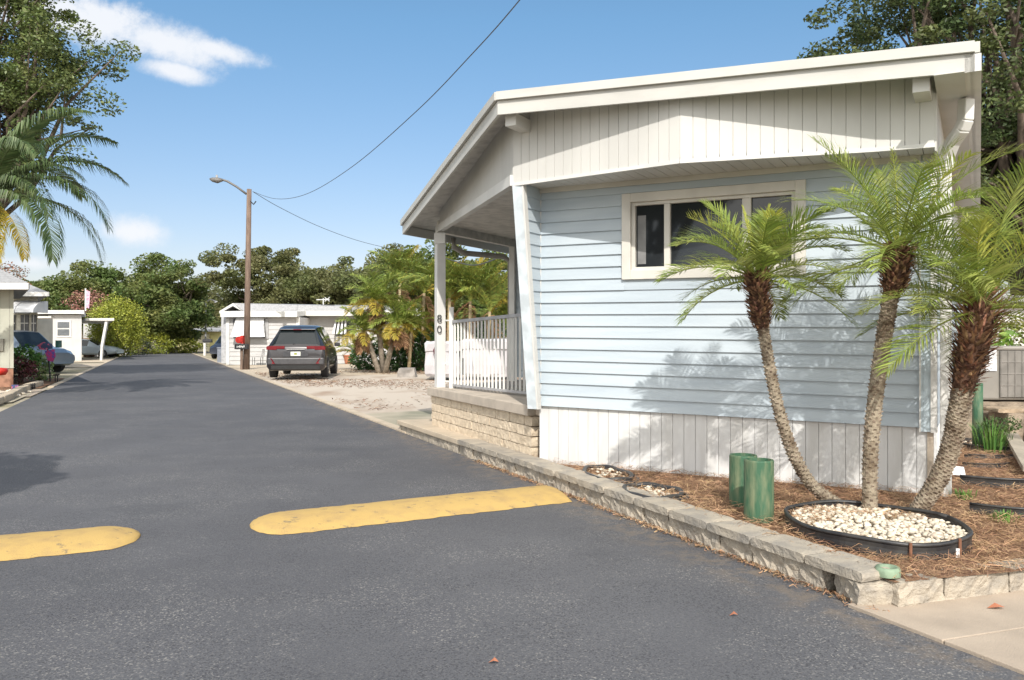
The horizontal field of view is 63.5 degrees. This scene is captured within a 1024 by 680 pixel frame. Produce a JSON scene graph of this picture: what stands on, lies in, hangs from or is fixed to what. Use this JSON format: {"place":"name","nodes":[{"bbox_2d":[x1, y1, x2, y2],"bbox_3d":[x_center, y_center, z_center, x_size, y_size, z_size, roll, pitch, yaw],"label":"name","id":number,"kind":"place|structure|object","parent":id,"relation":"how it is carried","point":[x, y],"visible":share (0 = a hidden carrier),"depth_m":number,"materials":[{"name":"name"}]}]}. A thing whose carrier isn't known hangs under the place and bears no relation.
{"place":"outdoors","nodes":[
{"label":"outdoors","id":0,"kind":"place"},
{"bbox_2d":[65,363,100,366],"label":"driveway","id":1,"kind":"structure","parent":0,"point":[85,365],"depth_m":43.60,"materials":[{"name":"concrete"}]},
{"bbox_2d":[228,363,424,376],"bbox_3d":[-7.277,1.342,39.052,10.520,0.001,14.500,0,0,-23],"label":"parking pad","id":2,"kind":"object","parent":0,"point":[255,369],"visible":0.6,"depth_m":35.24,"materials":[{"name":"concrete"}]},
{"bbox_2d":[209,175,255,369],"bbox_3d":[-12.702,-3.087,37.711,2.194,8.879,0.327,0,0,0],"label":"utility pole","id":3,"kind":"object","parent":2,"relation":"on","point":[246,352],"visible":1,"depth_m":37.63,"materials":[{"name":"brown wood"}]},
{"bbox_2d":[255,0,519,198],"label":"overhead wire","id":4,"kind":"object","parent":3,"relation":"attached to","point":[425,102],"visible":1,"depth_m":15.77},
{"bbox_2d":[266,325,339,376],"bbox_3d":[-7.494,0.380,30.004,2.340,1.819,4.960,0,0,-6],"label":"parked suv","id":5,"kind":"object","parent":2,"relation":"on","point":[289,348],"visible":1,"depth_m":27.73,"materials":[{"name":"grey paint"}]},
{"bbox_2d":[336,331,376,368],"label":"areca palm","id":6,"kind":"object","parent":2,"relation":"on","point":[352,346],"visible":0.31,"depth_m":37.76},
{"bbox_2d":[333,306,390,372],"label":"date palm","id":7,"kind":"object","parent":2,"relation":"on","point":[363,340],"visible":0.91,"depth_m":33.38,"materials":[{"name":"plant"}]},
{"bbox_2d":[347,341,385,369],"bbox_3d":[-6.408,0.679,37.034,2.026,1.484,1.294,0,0,0],"label":"green shrub","id":8,"kind":"object","parent":2,"relation":"on","point":[357,363],"visible":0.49,"depth_m":36.75,"materials":[{"name":"green plant"}]},
{"bbox_2d":[344,268,413,372],"bbox_3d":[-5.508,-0.778,33.934,3.151,4.278,2.653,0,0,-40],"label":"date palm","id":9,"kind":"object","parent":2,"relation":"on","point":[373,290],"visible":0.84,"depth_m":33.59,"materials":[{"name":"plant"}]},
{"bbox_2d":[363,244,428,357],"bbox_3d":[-5.478,-1.610,39.130,3.457,5.924,3.442,0,0,0],"label":"areca palm","id":10,"kind":"object","parent":2,"relation":"on","point":[394,263],"visible":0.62,"depth_m":38.58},
{"bbox_2d":[368,297,430,372],"bbox_3d":[-4.676,-0.234,33.385,2.631,3.230,2.634,0,0,26],"label":"date palm","id":11,"kind":"object","parent":2,"relation":"on","point":[395,335],"visible":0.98,"depth_m":33.22,"materials":[{"name":"plant"}]},
{"bbox_2d":[380,302,434,367],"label":"areca palm","id":12,"kind":"object","parent":2,"relation":"on","point":[410,335],"visible":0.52,"depth_m":33.94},
{"bbox_2d":[384,258,453,370],"bbox_3d":[-3.742,-1.171,36.028,3.156,5.047,3.254,0,0,26],"label":"areca palm","id":13,"kind":"object","parent":2,"relation":"on","point":[422,287],"visible":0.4,"depth_m":35.82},
{"bbox_2d":[405,315,434,367],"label":"areca palm","id":14,"kind":"object","parent":2,"relation":"on","point":[418,331],"visible":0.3,"depth_m":36.18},
{"bbox_2d":[398,279,479,362],"bbox_3d":[-3.742,-0.782,38.111,4.055,4.745,4.010,0,0,-43],"label":"areca palm","id":15,"kind":"object","parent":2,"relation":"on","point":[430,292],"visible":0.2,"depth_m":37.41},
{"bbox_2d":[401,256,485,340],"bbox_3d":[-2.699,-1.082,34.133,3.387,4.869,3.426,0,0,-30],"label":"areca palm","id":16,"kind":"object","parent":2,"relation":"on","point":[452,274],"visible":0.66,"depth_m":33.77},
{"bbox_2d":[432,257,507,338],"bbox_3d":[-1.708,-1.155,34.264,3.345,5.014,3.439,0,0,0],"label":"areca palm","id":17,"kind":"object","parent":2,"relation":"on","point":[477,274],"visible":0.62,"depth_m":33.65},
{"bbox_2d":[262,374,525,413],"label":"gravel lot","id":18,"kind":"structure","parent":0,"point":[396,395],"depth_m":21.62,"materials":[{"name":"gravel"}]},
{"bbox_2d":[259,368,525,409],"bbox_3d":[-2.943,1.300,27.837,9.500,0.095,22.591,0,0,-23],"label":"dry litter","id":19,"kind":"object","parent":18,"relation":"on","point":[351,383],"visible":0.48,"depth_m":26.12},
{"bbox_2d":[397,367,417,377],"bbox_3d":[-3.802,1.192,30.014,0.694,0.388,0.683,0,0,0],"label":"boulder","id":20,"kind":"object","parent":18,"relation":"on","point":[406,372],"visible":0.77,"depth_m":29.71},
{"bbox_2d":[394,333,427,370],"bbox_3d":[-4.239,0.518,35.934,2.023,1.762,1.430,0,0,0],"label":"green shrub","id":21,"kind":"object","parent":18,"relation":"on","point":[418,350],"visible":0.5,"depth_m":35.70,"materials":[{"name":"green plant"}]},
{"bbox_2d":[414,311,506,362],"bbox_3d":[-1.897,0.040,36.053,5.584,2.728,1.974,0,0,0],"label":"green shrub","id":22,"kind":"object","parent":18,"relation":"on","point":[431,335],"visible":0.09,"depth_m":35.84,"materials":[{"name":"green plant"}]},
{"bbox_2d":[424,339,506,376],"bbox_3d":[-1.457,0.596,28.247,2.933,1.298,1.962,0,0,0],"label":"covered cart","id":23,"kind":"object","parent":18,"relation":"on","point":[430,359],"visible":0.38,"depth_m":27.70,"materials":[{"name":"white fabric"}]},
{"bbox_2d":[446,263,507,338],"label":"areca palm","id":24,"kind":"object","parent":18,"relation":"on","point":[489,299],"visible":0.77,"depth_m":33.64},
{"bbox_2d":[460,290,507,336],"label":"areca palm","id":25,"kind":"object","parent":18,"relation":"on","point":[503,310],"visible":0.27,"depth_m":37.45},
{"bbox_2d":[366,410,431,425],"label":"driveway","id":26,"kind":"structure","parent":0,"point":[392,417],"depth_m":14.68,"materials":[{"name":"concrete"}]},
{"bbox_2d":[0,341,859,595],"bbox_3d":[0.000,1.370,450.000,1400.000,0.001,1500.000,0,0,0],"label":"ground","id":27,"kind":"structure","parent":0,"point":[66,372],"depth_m":34.87,"materials":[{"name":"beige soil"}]},
{"bbox_2d":[0,261,31,284],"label":"flowering tree","id":28,"kind":"object","parent":27,"relation":"on","point":[4,268],"visible":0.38,"depth_m":40.05,"materials":[{"name":"pink plant"}]},
{"bbox_2d":[0,381,43,404],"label":"garden kerb","id":29,"kind":"structure","parent":27,"relation":"on","point":[11,394],"depth_m":19.73,"materials":[{"name":"concrete"}]},
{"bbox_2d":[0,378,63,388],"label":"garden bed","id":30,"kind":"object","parent":27,"relation":"on","point":[46,383],"visible":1,"depth_m":26.04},
{"bbox_2d":[0,269,29,386],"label":"house","id":31,"kind":"structure","parent":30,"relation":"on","point":[12,287],"depth_m":23.50,"materials":[{"name":"beige"}]},
{"bbox_2d":[13,355,39,382],"bbox_3d":[-15.213,0.911,25.544,1.285,0.893,0.948,0,0,0],"label":"maroon shrub","id":32,"kind":"object","parent":30,"relation":"on","point":[24,371],"visible":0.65,"depth_m":25.45,"materials":[{"name":"red plant"}]},
{"bbox_2d":[14,343,45,382],"bbox_3d":[-15.443,0.731,25.992,1.385,1.252,1.186,0,0,0],"label":"green shrub","id":33,"kind":"object","parent":30,"relation":"on","point":[20,351],"visible":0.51,"depth_m":25.91,"materials":[{"name":"green plant"}]},
{"bbox_2d":[27,350,55,380],"bbox_3d":[-15.431,0.844,26.961,0.990,1.084,0.940,0,0,0],"label":"green shrub","id":34,"kind":"object","parent":30,"relation":"on","point":[44,372],"visible":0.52,"depth_m":26.93,"materials":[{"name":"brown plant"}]},
{"bbox_2d":[37,340,61,381],"bbox_3d":[-14.927,0.682,26.699,0.592,1.339,0.380,0,0,0],"label":"garden flag","id":35,"kind":"object","parent":30,"relation":"on","point":[50,355],"visible":0.95,"depth_m":26.53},
{"bbox_2d":[14,285,52,367],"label":"house","id":36,"kind":"structure","parent":27,"relation":"on","point":[29,305],"depth_m":37.95,"materials":[{"name":"grey"}]},
{"bbox_2d":[20,315,28,330],"bbox_3d":[-22.363,-0.772,37.955,0.367,0.772,0.050,0,0,0],"label":"window","id":37,"kind":"structure","parent":36,"relation":"in","point":[24,323],"depth_m":37.95,"materials":[{"name":"glass"}]},
{"bbox_2d":[31,315,36,331],"bbox_3d":[-21.940,-0.772,37.955,0.221,0.772,0.050,0,0,0],"label":"window","id":38,"kind":"structure","parent":36,"relation":"in","point":[33,317],"depth_m":37.95,"materials":[{"name":"glass"}]},
{"bbox_2d":[14,330,74,371],"bbox_3d":[-20.698,0.467,34.362,4.900,1.765,1.982,0,0,20],"label":"parked suv","id":39,"kind":"object","parent":27,"relation":"on","point":[63,357],"visible":0.31,"depth_m":33.85,"materials":[{"name":"blue paint"}]},
{"bbox_2d":[24,269,107,332],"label":"oak tree","id":40,"kind":"object","parent":27,"relation":"on","point":[57,289],"visible":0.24,"depth_m":76.34,"materials":[{"name":"green plant"}]},
{"bbox_2d":[0,0,141,218],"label":"oak tree","id":41,"kind":"object","parent":27,"relation":"on","point":[25,89],"visible":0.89,"depth_m":25.72,"materials":[{"name":"green plant"}]},
{"bbox_2d":[38,310,113,360],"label":"mobile home","id":42,"kind":"object","parent":27,"relation":"on","point":[67,327],"visible":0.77,"depth_m":54.00,"materials":[{"name":"white metal"}]},
{"bbox_2d":[56,320,70,336],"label":"window","id":43,"kind":"structure","parent":42,"relation":"in","point":[63,327],"depth_m":53.93,"materials":[{"name":"glass"}]},
{"bbox_2d":[85,288,89,310],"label":"flag","id":44,"kind":"object","parent":42,"relation":"on","point":[87,297],"visible":1,"depth_m":56.98,"materials":[{"name":"white fabric"}]},
{"bbox_2d":[48,357,117,387],"bbox_3d":[-25.662,1.350,52.646,0.160,0.040,63.001,0,0,-23],"label":"road edge","id":45,"kind":"object","parent":27,"relation":"on","point":[64,380],"visible":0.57,"depth_m":30.99,"materials":[{"name":"concrete"}]},
{"bbox_2d":[59,288,107,337],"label":"flowering tree","id":46,"kind":"object","parent":27,"relation":"on","point":[74,304],"visible":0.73,"depth_m":74.51,"materials":[{"name":"pink plant"}]},
{"bbox_2d":[82,339,123,357],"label":"parked sedan","id":47,"kind":"object","parent":27,"relation":"on","point":[90,347],"visible":0.36,"depth_m":63.19,"materials":[{"name":"silver metal"}]},
{"bbox_2d":[84,292,150,356],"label":"round bush","id":48,"kind":"object","parent":27,"relation":"on","point":[130,335],"visible":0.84,"depth_m":65.41,"materials":[{"name":"green plant"}]},
{"bbox_2d":[48,252,202,343],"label":"oak tree","id":49,"kind":"object","parent":27,"relation":"on","point":[163,310],"visible":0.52,"depth_m":80.47,"materials":[{"name":"green plant"}]},
{"bbox_2d":[128,337,153,354],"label":"shrub","id":50,"kind":"object","parent":27,"relation":"on","point":[141,350],"visible":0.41,"depth_m":73.88,"materials":[{"name":"green plant"}]},
{"bbox_2d":[134,328,177,353],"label":"shrub","id":51,"kind":"object","parent":27,"relation":"on","point":[157,350],"visible":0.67,"depth_m":79.74,"materials":[{"name":"green plant"}]},
{"bbox_2d":[118,259,218,352],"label":"oak tree","id":52,"kind":"object","parent":27,"relation":"on","point":[189,289],"visible":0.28,"depth_m":87.09,"materials":[{"name":"green plant"}]},
{"bbox_2d":[166,337,208,352],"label":"shrub","id":53,"kind":"object","parent":27,"relation":"on","point":[190,349],"visible":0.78,"depth_m":84.65,"materials":[{"name":"green plant"}]},
{"bbox_2d":[178,326,220,350],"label":"house","id":54,"kind":"structure","parent":27,"relation":"on","point":[214,334],"depth_m":98.00,"materials":[{"name":"grey"}]},
{"bbox_2d":[192,334,209,350],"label":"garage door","id":55,"kind":"structure","parent":54,"relation":"in","point":[207,335],"depth_m":97.90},
{"bbox_2d":[184,283,234,328],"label":"oak tree","id":56,"kind":"object","parent":27,"relation":"on","point":[217,294],"visible":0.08,"depth_m":108.39,"materials":[{"name":"green plant"}]},
{"bbox_2d":[210,336,220,358],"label":"parked pickup","id":57,"kind":"object","parent":27,"relation":"on","point":[213,350],"visible":0.21,"depth_m":58.84,"materials":[{"name":"blue paint"}]},
{"bbox_2d":[192,243,308,318],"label":"oak tree","id":58,"kind":"object","parent":27,"relation":"on","point":[260,288],"visible":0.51,"depth_m":77.68,"materials":[{"name":"green plant"}]},
{"bbox_2d":[192,353,405,433],"bbox_3d":[-16.965,1.350,48.003,0.150,0.040,78.401,0,0,-23],"label":"road edge strip","id":59,"kind":"object","parent":27,"relation":"on","point":[379,421],"visible":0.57,"depth_m":17.33,"materials":[{"name":"concrete"}]},
{"bbox_2d":[255,256,362,304],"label":"oak tree","id":60,"kind":"object","parent":27,"relation":"on","point":[301,287],"visible":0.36,"depth_m":74.02,"materials":[{"name":"green plant"}]},
{"bbox_2d":[219,297,421,364],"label":"mobile home","id":61,"kind":"object","parent":27,"relation":"on","point":[268,322],"visible":0.5,"depth_m":45.00,"materials":[{"name":"white metal"},{"name":"white siding"},{"name":"grey metal"}]},
{"bbox_2d":[335,320,352,335],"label":"window","id":62,"kind":"structure","parent":61,"relation":"in","point":[347,323],"depth_m":47.20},
{"bbox_2d":[310,243,405,304],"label":"oak tree","id":63,"kind":"object","parent":27,"relation":"on","point":[339,282],"visible":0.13,"depth_m":69.79,"materials":[{"name":"green plant"}]},
{"bbox_2d":[384,347,419,370],"bbox_3d":[-4.841,0.740,36.032,1.733,1.336,1.504,0,0,0],"label":"green shrub","id":64,"kind":"object","parent":27,"relation":"on","point":[395,364],"visible":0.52,"depth_m":35.67,"materials":[{"name":"green plant"}]},
{"bbox_2d":[365,239,477,339],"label":"oak tree","id":65,"kind":"object","parent":27,"relation":"on","point":[430,257],"visible":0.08,"depth_m":60.62,"materials":[{"name":"green plant"}]},
{"bbox_2d":[397,419,538,454],"bbox_3d":[-0.699,1.274,10.778,0.700,0.178,3.543,0,0,-23],"label":"concrete step","id":66,"kind":"object","parent":27,"relation":"on","point":[426,430],"visible":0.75,"depth_m":10.88,"materials":[{"name":"concrete"}]},
{"bbox_2d":[446,249,508,338],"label":"oak tree","id":67,"kind":"object","parent":27,"relation":"on","point":[459,305],"visible":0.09,"depth_m":56.86,"materials":[{"name":"green plant"}]},
{"bbox_2d":[457,439,892,604],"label":"retaining wall","id":68,"kind":"structure","parent":27,"relation":"on","point":[858,580],"depth_m":5.33,"materials":[{"name":"stone"}]},
{"bbox_2d":[400,40,980,496],"bbox_3d":[3.509,-0.451,13.636,7.332,3.598,14.359,0,0,29],"label":"mobile home","id":69,"kind":"object","parent":27,"relation":"on","point":[578,202],"visible":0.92,"depth_m":7.33,"materials":[{"name":"blue"}]},
{"bbox_2d":[622,179,805,279],"bbox_3d":[1.763,-0.956,7.370,1.646,0.822,0.090,0,0,29],"label":"window","id":70,"kind":"structure","parent":69,"relation":"in","point":[649,219],"depth_m":7.48,"materials":[{"name":"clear glass"}]},
{"bbox_2d":[797,0,1023,294],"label":"oak tree","id":71,"kind":"object","parent":27,"relation":"on","point":[930,22],"visible":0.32,"depth_m":16.52,"materials":[{"name":"green plant"}]},
{"bbox_2d":[959,305,1023,345],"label":"hedge","id":72,"kind":"object","parent":27,"relation":"on","point":[1016,328],"visible":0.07,"depth_m":12.73,"materials":[{"name":"green plant"}]},
{"bbox_2d":[966,295,1023,345],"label":"neighbour house","id":73,"kind":"structure","parent":27,"relation":"on","point":[1006,296],"depth_m":17.00,"materials":[{"name":"white metal"}]},
{"label":"garden bed","id":74,"kind":"structure","parent":27,"relation":"on","visible":0},
{"bbox_2d":[0,106,129,266],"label":"queen palm","id":75,"kind":"object","parent":74,"relation":"on","point":[12,177],"visible":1,"depth_m":18.55,"materials":[{"name":"green plant"}]},
{"bbox_2d":[0,0,1020,340],"label":"sky","id":76,"kind":"structure","parent":0,"point":[277,99],"materials":[{"name":"blue"}]},
{"bbox_2d":[0,353,1023,679],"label":"road","id":77,"kind":"structure","parent":0,"point":[190,467],"depth_m":4.74,"materials":[{"name":"asphalt"}]},
{"bbox_2d":[0,526,140,560],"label":"speed bump","id":78,"kind":"object","parent":77,"relation":"on","point":[42,543],"visible":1,"depth_m":5.35,"materials":[{"name":"yellow paint"}]},
{"bbox_2d":[250,485,571,534],"bbox_3d":[-0.745,1.315,6.604,2.632,0.065,0.763,0,0,-29],"label":"speed bump","id":79,"kind":"object","parent":77,"relation":"on","point":[328,518],"visible":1,"depth_m":6.35,"materials":[{"name":"yellow paint"}]},
{"bbox_2d":[472,459,889,611],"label":"leaf litter","id":80,"kind":"object","parent":77,"relation":"on","point":[685,538],"visible":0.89,"depth_m":5.46,"materials":[{"name":"plant"}]},
{"bbox_2d":[532,437,1023,581],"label":"mulch bed","id":81,"kind":"object","parent":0,"point":[916,578],"visible":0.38,"depth_m":6.11,"materials":[{"name":"plant"}]},
{"bbox_2d":[591,468,624,476],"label":"rocks in ring","id":82,"kind":"object","parent":81,"relation":"on","point":[605,473],"visible":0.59,"depth_m":7.43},
{"bbox_2d":[582,464,639,482],"bbox_3d":[0.839,1.192,7.358,0.433,0.066,0.841,0,0,-15],"label":"edging ring","id":83,"kind":"object","parent":81,"relation":"on","point":[620,479],"visible":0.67,"depth_m":7.31,"materials":[{"name":"black plastic"}]},
{"bbox_2d":[622,482,688,501],"bbox_3d":[1.100,1.192,6.477,0.477,0.066,0.658,0,0,-24],"label":"edging ring","id":84,"kind":"object","parent":81,"relation":"on","point":[671,496],"visible":0.55,"depth_m":6.56,"materials":[{"name":"black plastic"}]},
{"bbox_2d":[642,485,676,495],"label":"rocks in ring","id":85,"kind":"object","parent":81,"relation":"on","point":[655,491],"visible":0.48,"depth_m":6.50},
{"bbox_2d":[729,453,756,506],"bbox_3d":[1.704,1.038,6.097,0.202,0.385,0.202,0,0,0],"label":"green post","id":86,"kind":"object","parent":81,"relation":"on","point":[736,477],"visible":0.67,"depth_m":6.03,"materials":[{"name":"paint"}]},
{"bbox_2d":[653,198,858,499],"bbox_3d":[1.671,0.112,5.737,1.378,2.285,1.362,0,0,37],"label":"pygmy palm","id":87,"kind":"object","parent":81,"relation":"on","point":[758,274],"visible":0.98,"depth_m":5.71,"materials":[{"name":"plant"}]},
{"bbox_2d":[744,457,773,522],"bbox_3d":[1.664,1.018,5.577,0.198,0.425,0.198,0,0,0],"label":"green post","id":88,"kind":"object","parent":81,"relation":"on","point":[758,487],"visible":0.94,"depth_m":5.49,"materials":[{"name":"paint"}]},
{"bbox_2d":[784,499,973,560],"bbox_3d":[2.275,1.180,5.167,1.030,0.140,1.226,0,0,0],"label":"planter edging","id":89,"kind":"object","parent":81,"relation":"on","point":[849,540],"visible":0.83,"depth_m":4.76,"materials":[{"name":"black plastic"}]},
{"bbox_2d":[791,504,967,542],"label":"white rocks","id":90,"kind":"object","parent":89,"relation":"in","point":[896,529],"visible":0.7,"depth_m":5.14,"materials":[{"name":"stone"}]},
{"bbox_2d":[780,502,928,527],"bbox_3d":[2.198,1.153,5.505,1.074,0.083,0.624,0,0,-13],"label":"loose straw","id":91,"kind":"object","parent":90,"relation":"on","point":[895,516],"visible":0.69,"depth_m":5.46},
{"bbox_2d":[874,563,900,578],"bbox_3d":[1.923,1.182,4.236,0.128,0.046,0.128,0,0,0],"label":"pipe cap","id":92,"kind":"object","parent":81,"relation":"on","point":[892,571],"visible":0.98,"depth_m":4.19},
{"bbox_2d":[757,134,1023,513],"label":"pygmy palm","id":93,"kind":"object","parent":81,"relation":"on","point":[895,265],"visible":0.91,"depth_m":5.59,"materials":[{"name":"plant"}]},
{"bbox_2d":[853,156,1023,509],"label":"pygmy palm","id":94,"kind":"object","parent":81,"relation":"on","point":[975,332],"visible":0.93,"depth_m":5.40,"materials":[{"name":"plant"}]},
{"bbox_2d":[952,466,964,474],"bbox_3d":[3.928,1.151,7.302,0.120,0.081,0.070,0,0,10],"label":"folded card","id":95,"kind":"object","parent":81,"relation":"on","point":[959,470],"visible":0.57,"depth_m":7.29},
{"bbox_2d":[949,489,977,499],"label":"weed","id":96,"kind":"object","parent":81,"relation":"on","point":[961,493],"visible":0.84,"depth_m":6.35,"materials":[{"name":"green plant"}]},
{"bbox_2d":[972,383,982,445],"bbox_3d":[5.291,0.870,9.400,0.110,0.760,0.109,0,0,0],"label":"green post","id":97,"kind":"object","parent":81,"relation":"on","point":[977,409],"visible":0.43,"depth_m":9.35,"materials":[{"name":"paint"}]},
{"bbox_2d":[962,462,1009,467],"bbox_3d":[4.571,1.195,7.926,0.464,0.039,0.115,0,0,0],"label":"edging strip row","id":98,"kind":"object","parent":81,"relation":"on","point":[986,464],"visible":0.93,"depth_m":7.89,"materials":[{"name":"black plastic"}]},
{"bbox_2d":[961,438,1011,451],"bbox_3d":[5.390,1.186,9.373,0.676,0.071,0.916,0,0,0],"label":"edging ring","id":99,"kind":"object","parent":81,"relation":"on","point":[982,447],"visible":0.27,"depth_m":9.14,"materials":[{"name":"black plastic"}]},
{"bbox_2d":[964,453,1014,458],"bbox_3d":[4.955,1.195,8.525,0.547,0.039,0.115,0,0,0],"label":"edging strip row","id":100,"kind":"object","parent":81,"relation":"on","point":[983,455],"visible":0.69,"depth_m":8.50,"materials":[{"name":"black plastic"}]},
{"bbox_2d":[960,475,1023,488],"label":"edging strip row","id":101,"kind":"object","parent":81,"relation":"on","point":[978,480],"visible":0.94,"depth_m":6.83,"materials":[{"name":"black plastic"}]},
{"bbox_2d":[969,417,1017,452],"bbox_3d":[5.197,1.000,9.014,0.600,0.420,0.591,0,0,-18],"label":"grass clump","id":102,"kind":"object","parent":81,"relation":"on","point":[990,442],"visible":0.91,"depth_m":8.94,"materials":[{"name":"green plant"}]},
{"bbox_2d":[965,400,1023,440],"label":"block terrace","id":103,"kind":"structure","parent":81,"relation":"on","point":[1002,409],"depth_m":9.80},
{"bbox_2d":[952,346,1023,399],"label":"air conditioner","id":104,"kind":"object","parent":103,"relation":"on","point":[1006,381],"visible":0.56,"depth_m":10.00,"materials":[{"name":"metal"}]},
{"bbox_2d":[969,502,1023,517],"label":"edging strip row","id":105,"kind":"object","parent":81,"relation":"on","point":[987,507],"visible":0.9,"depth_m":5.73,"materials":[{"name":"black plastic"}]},
{"bbox_2d":[976,415,1022,433],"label":"shrub","id":106,"kind":"object","parent":81,"relation":"on","point":[998,420],"visible":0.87,"depth_m":9.06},
{"bbox_2d":[987,509,1020,523],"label":"weed","id":107,"kind":"object","parent":81,"relation":"on","point":[1007,515],"visible":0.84,"depth_m":5.55,"materials":[{"name":"green plant"}]},
{"bbox_2d":[990,330,1023,345],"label":"broadleaf plant","id":108,"kind":"object","parent":81,"relation":"on","point":[1006,333],"visible":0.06,"depth_m":11.75,"materials":[{"name":"green plant"}]},
{"bbox_2d":[1003,432,1023,471],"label":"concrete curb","id":109,"kind":"object","parent":81,"relation":"on","point":[1016,444],"visible":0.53,"depth_m":8.43,"materials":[{"name":"beige concrete"}]},
{"bbox_2d":[848,590,1023,674],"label":"sidewalk","id":110,"kind":"structure","parent":0,"point":[976,626],"depth_m":3.90,"materials":[{"name":"concrete"}]},
{"bbox_2d":[883,558,1023,606],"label":"stone edging","id":111,"kind":"object","parent":110,"relation":"on","point":[920,591],"visible":0.73,"depth_m":4.25,"materials":[{"name":"stone"}]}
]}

